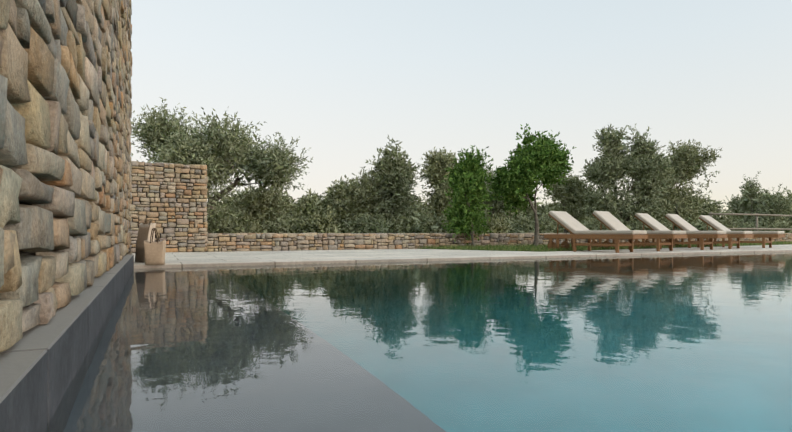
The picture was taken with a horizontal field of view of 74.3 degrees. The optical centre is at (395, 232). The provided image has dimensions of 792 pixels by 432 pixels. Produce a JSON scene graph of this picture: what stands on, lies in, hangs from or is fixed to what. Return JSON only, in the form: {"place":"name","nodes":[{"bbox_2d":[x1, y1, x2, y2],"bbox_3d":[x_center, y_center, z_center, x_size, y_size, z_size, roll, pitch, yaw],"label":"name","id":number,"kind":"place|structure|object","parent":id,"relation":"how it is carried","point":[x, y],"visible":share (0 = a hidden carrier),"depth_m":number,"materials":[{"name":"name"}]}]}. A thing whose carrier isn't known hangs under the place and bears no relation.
{"place":"outdoors","nodes":[
{"label":"outdoors","id":0,"kind":"place"},
{"bbox_2d":[0,255,133,431],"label":"plinth wall","id":1,"kind":"structure","parent":0,"point":[40,365],"depth_m":1.32,"materials":[{"name":"grey concrete"}]},
{"bbox_2d":[130,0,791,216],"label":"sky","id":2,"kind":"structure","parent":0,"point":[342,77],"materials":[{"name":"white"}]},
{"label":"ground","id":3,"kind":"structure","parent":0,"visible":0},
{"bbox_2d":[130,161,207,251],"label":"stone wall","id":4,"kind":"structure","parent":3,"relation":"on","point":[171,177],"depth_m":10.86,"materials":[{"name":"beige stone"}]},
{"bbox_2d":[131,97,312,232],"bbox_3d":[-4.544,-1.491,14.025,5.945,3.900,4.049,0,0,-63],"label":"olive tree","id":5,"kind":"object","parent":3,"relation":"on","point":[181,145],"depth_m":12.82,"materials":[{"name":"green plant"}]},
{"bbox_2d":[216,195,239,225],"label":"olive tree","id":6,"kind":"object","parent":3,"relation":"on","point":[227,210],"visible":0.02,"depth_m":20.84,"materials":[{"name":"green plant"}]},
{"bbox_2d":[207,208,254,232],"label":"scrub leaves","id":7,"kind":"object","parent":3,"relation":"on","point":[234,227],"visible":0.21,"depth_m":12.73,"materials":[{"name":"green plant"}]},
{"bbox_2d":[227,211,274,232],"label":"scrub leaves","id":8,"kind":"object","parent":3,"relation":"on","point":[254,224],"visible":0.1,"depth_m":14.12,"materials":[{"name":"green plant"}]},
{"bbox_2d":[225,186,297,228],"bbox_3d":[-4.255,-0.511,16.415,2.260,2.002,2.655,0,0,-25],"label":"bush","id":9,"kind":"object","parent":3,"relation":"on","point":[262,207],"depth_m":16.06,"materials":[{"name":"green plant"}]},
{"bbox_2d":[228,185,296,217],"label":"olive tree","id":10,"kind":"object","parent":3,"relation":"on","point":[291,198],"depth_m":22.06,"materials":[{"name":"green plant"}]},
{"bbox_2d":[258,210,317,232],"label":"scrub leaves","id":11,"kind":"object","parent":3,"relation":"on","point":[294,223],"visible":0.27,"depth_m":14.72,"materials":[{"name":"green plant"}]},
{"bbox_2d":[288,184,345,232],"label":"olive tree","id":12,"kind":"object","parent":3,"relation":"on","point":[307,204],"depth_m":22.66,"materials":[{"name":"green plant"}]},
{"bbox_2d":[296,205,340,232],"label":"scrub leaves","id":13,"kind":"object","parent":3,"relation":"on","point":[321,225],"visible":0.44,"depth_m":14.31,"materials":[{"name":"green plant"}]},
{"bbox_2d":[319,166,385,232],"bbox_3d":[-1.207,-0.870,17.215,2.548,2.631,2.441,0,0,-25],"label":"olive tree","id":14,"kind":"object","parent":3,"relation":"on","point":[351,200],"depth_m":16.72,"materials":[{"name":"green plant"}]},
{"bbox_2d":[342,208,401,232],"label":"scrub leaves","id":15,"kind":"object","parent":3,"relation":"on","point":[365,225],"visible":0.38,"depth_m":15.48,"materials":[{"name":"green plant"}]},
{"bbox_2d":[364,135,420,222],"bbox_3d":[-0.186,-1.382,17.596,2.073,3.643,2.373,0,0,-25],"label":"olive tree","id":16,"kind":"object","parent":3,"relation":"on","point":[398,182],"depth_m":17.02,"materials":[{"name":"green plant"}]},
{"bbox_2d":[19,164,787,255],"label":"stone wall","id":17,"kind":"structure","parent":3,"relation":"on","point":[34,254],"depth_m":11.02,"materials":[{"name":"beige stone"}]},
{"bbox_2d":[0,0,131,351],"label":"stone wall","id":18,"kind":"structure","parent":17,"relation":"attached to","point":[65,116],"depth_m":1.78,"materials":[{"name":"beige stone"}]},
{"bbox_2d":[381,211,427,232],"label":"scrub leaves","id":19,"kind":"object","parent":3,"relation":"on","point":[407,225],"visible":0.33,"depth_m":16.18,"materials":[{"name":"green plant"}]},
{"bbox_2d":[407,202,423,223],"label":"olive tree","id":20,"kind":"object","parent":3,"relation":"on","point":[418,217],"depth_m":22.94,"materials":[{"name":"green plant"}]},
{"bbox_2d":[409,193,427,211],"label":"olive tree","id":21,"kind":"object","parent":3,"relation":"on","point":[416,199],"depth_m":23.86,"materials":[{"name":"green plant"}]},
{"bbox_2d":[410,210,460,232],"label":"scrub leaves","id":22,"kind":"object","parent":3,"relation":"on","point":[430,224],"visible":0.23,"depth_m":15.68,"materials":[{"name":"green plant"}]},
{"bbox_2d":[414,147,458,219],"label":"olive tree","id":23,"kind":"object","parent":3,"relation":"on","point":[437,201],"depth_m":18.70,"materials":[{"name":"green plant"}]},
{"bbox_2d":[132,244,791,268],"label":"deck paving","id":24,"kind":"structure","parent":3,"relation":"on","point":[209,259],"depth_m":9.54,"materials":[{"name":"stone"}]},
{"bbox_2d":[135,218,155,261],"bbox_3d":[-3.435,0.102,7.147,0.344,0.611,0.153,0,0,42],"label":"bag","id":25,"kind":"object","parent":24,"relation":"on","point":[144,231],"visible":0.81,"depth_m":7.09,"materials":[{"name":"fabric"}]},
{"bbox_2d":[144,228,165,264],"bbox_3d":[-3.068,0.168,6.654,0.244,0.467,0.169,0,0,-10],"label":"bag","id":26,"kind":"object","parent":24,"relation":"on","point":[155,252],"visible":1,"depth_m":6.59,"materials":[{"name":"fabric"}]},
{"bbox_2d":[544,211,647,252],"bbox_3d":[4.255,-0.045,11.245,0.700,0.894,2.000,0,0,-42],"label":"sun lounger","id":27,"kind":"object","parent":24,"relation":"on","point":[575,228],"visible":1,"depth_m":11.20,"materials":[{"name":"white fabric"}]},
{"bbox_2d":[591,211,686,250],"bbox_3d":[5.506,-0.062,12.047,0.700,0.927,2.000,0,0,-39],"label":"sun lounger","id":28,"kind":"object","parent":24,"relation":"on","point":[609,220],"visible":0.58,"depth_m":12.12,"materials":[{"name":"white fabric"}]},
{"bbox_2d":[634,213,726,249],"bbox_3d":[6.929,-0.052,12.901,0.700,0.908,2.000,0,0,-42],"label":"sun lounger","id":29,"kind":"object","parent":24,"relation":"on","point":[650,222],"visible":0.52,"depth_m":12.61,"materials":[{"name":"white fabric"}]},
{"bbox_2d":[664,214,753,248],"bbox_3d":[8.150,-0.059,13.780,0.700,0.921,2.000,0,0,-41],"label":"sun lounger","id":30,"kind":"object","parent":24,"relation":"on","point":[678,221],"visible":0.5,"depth_m":13.79,"materials":[{"name":"white fabric"}]},
{"bbox_2d":[699,215,784,247],"bbox_3d":[9.528,-0.052,14.544,0.700,0.908,2.000,0,0,-41],"label":"sun lounger","id":31,"kind":"object","parent":24,"relation":"on","point":[714,224],"visible":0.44,"depth_m":14.22,"materials":[{"name":"white fabric"}]},
{"bbox_2d":[440,145,499,245],"bbox_3d":[1.866,-0.936,13.790,1.453,2.825,1.596,0,0,-25],"label":"green shrub","id":32,"kind":"object","parent":3,"relation":"on","point":[468,175],"depth_m":13.56,"materials":[{"name":"green plant"}]},
{"bbox_2d":[474,212,512,232],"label":"scrub leaves","id":33,"kind":"object","parent":3,"relation":"on","point":[496,225],"visible":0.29,"depth_m":15.78,"materials":[{"name":"green plant"}]},
{"bbox_2d":[477,163,521,232],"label":"olive tree","id":34,"kind":"object","parent":3,"relation":"on","point":[496,205],"depth_m":20.99,"materials":[{"name":"green plant"}]},
{"bbox_2d":[207,233,791,251],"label":"stone wall","id":35,"kind":"structure","parent":3,"relation":"on","point":[394,239],"depth_m":12.70,"materials":[{"name":"brown stone"}]},
{"bbox_2d":[494,206,543,226],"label":"olive tree","id":36,"kind":"object","parent":3,"relation":"on","point":[528,211],"depth_m":31.30,"materials":[{"name":"green plant"}]},
{"bbox_2d":[484,123,576,245],"bbox_3d":[3.619,-1.192,14.277,2.510,3.259,2.701,0,0,-25],"label":"green tree","id":37,"kind":"object","parent":3,"relation":"on","point":[543,158],"depth_m":13.66,"materials":[{"name":"green plant"}]},
{"bbox_2d":[505,208,561,232],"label":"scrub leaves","id":38,"kind":"object","parent":3,"relation":"on","point":[546,225],"visible":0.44,"depth_m":18.24,"materials":[{"name":"green plant"}]},
{"bbox_2d":[508,201,590,232],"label":"olive tree","id":39,"kind":"object","parent":3,"relation":"on","point":[530,214],"depth_m":30.98,"materials":[{"name":"green plant"}]},
{"bbox_2d":[539,172,601,232],"bbox_3d":[7.937,-1.310,23.433,2.957,3.496,2.910,0,0,-25],"label":"olive tree","id":40,"kind":"object","parent":3,"relation":"on","point":[575,184],"depth_m":23.39,"materials":[{"name":"green plant"}]},
{"bbox_2d":[537,184,613,232],"bbox_3d":[11.281,-1.280,31.452,5.803,3.628,4.225,0,0,-25],"label":"olive tree","id":41,"kind":"object","parent":3,"relation":"on","point":[545,206],"depth_m":31.31,"materials":[{"name":"green plant"}]},
{"bbox_2d":[579,217,607,229],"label":"scrub leaves","id":42,"kind":"object","parent":3,"relation":"on","point":[599,224],"visible":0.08,"depth_m":20.17,"materials":[{"name":"green plant"}]},
{"bbox_2d":[582,219,608,229],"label":"scrub leaves","id":43,"kind":"object","parent":3,"relation":"on","point":[591,225],"visible":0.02,"depth_m":19.81,"materials":[{"name":"green plant"}]},
{"bbox_2d":[418,241,791,251],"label":"grass","id":44,"kind":"structure","parent":3,"relation":"on","point":[532,248],"depth_m":12.78,"materials":[{"name":"green plant"}]},
{"bbox_2d":[571,123,678,228],"bbox_3d":[9.411,-1.999,21.530,4.099,4.948,3.009,0,0,7],"label":"olive tree","id":45,"kind":"object","parent":3,"relation":"on","point":[644,162],"depth_m":20.88,"materials":[{"name":"green plant"}]},
{"bbox_2d":[621,215,670,230],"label":"scrub leaves","id":46,"kind":"object","parent":3,"relation":"on","point":[630,225],"visible":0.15,"depth_m":19.93,"materials":[{"name":"green plant"}]},
{"bbox_2d":[622,139,721,224],"bbox_3d":[13.222,-2.111,25.370,4.292,5.140,4.629,0,0,-25],"label":"olive tree","id":47,"kind":"object","parent":3,"relation":"on","point":[682,153],"depth_m":24.37,"materials":[{"name":"green plant"}]},
{"bbox_2d":[665,219,714,230],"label":"scrub leaves","id":48,"kind":"object","parent":3,"relation":"on","point":[702,227],"visible":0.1,"depth_m":20.48,"materials":[{"name":"green plant"}]},
{"bbox_2d":[668,194,740,226],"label":"olive tree","id":49,"kind":"object","parent":3,"relation":"on","point":[718,209],"depth_m":32.82,"materials":[{"name":"green plant"}]},
{"bbox_2d":[698,218,738,230],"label":"scrub leaves","id":50,"kind":"object","parent":3,"relation":"on","point":[727,224],"visible":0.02,"depth_m":23.49,"materials":[{"name":"green plant"}]},
{"bbox_2d":[708,212,791,230],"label":"rail fence","id":51,"kind":"object","parent":3,"relation":"on","point":[756,228],"visible":0.79,"depth_m":22.31,"materials":[{"name":"brown wood"}]},
{"bbox_2d":[729,216,776,230],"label":"scrub leaves","id":52,"kind":"object","parent":3,"relation":"on","point":[749,225],"visible":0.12,"depth_m":25.12,"materials":[{"name":"green plant"}]},
{"bbox_2d":[722,171,791,226],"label":"olive tree","id":53,"kind":"object","parent":3,"relation":"on","point":[762,201],"depth_m":28.91,"materials":[{"name":"green plant"}]},
{"bbox_2d":[724,192,791,225],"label":"olive tree","id":54,"kind":"object","parent":3,"relation":"on","point":[789,213],"visible":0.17,"depth_m":32.81,"materials":[{"name":"green plant"}]},
{"bbox_2d":[764,186,791,202],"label":"olive tree","id":55,"kind":"object","parent":3,"relation":"on","point":[790,193],"visible":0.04,"depth_m":42.21,"materials":[{"name":"green plant"}]},
{"bbox_2d":[768,220,791,232],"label":"scrub leaves","id":56,"kind":"object","parent":3,"relation":"on","point":[782,225],"visible":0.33,"depth_m":26.63,"materials":[{"name":"green plant"}]},
{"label":"pool basin","id":57,"kind":"structure","parent":0,"visible":0},
{"bbox_2d":[44,252,791,431],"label":"pool water","id":58,"kind":"structure","parent":57,"relation":"in","point":[678,343],"depth_m":2.02,"materials":[{"name":"teal liquid"}]}
]}

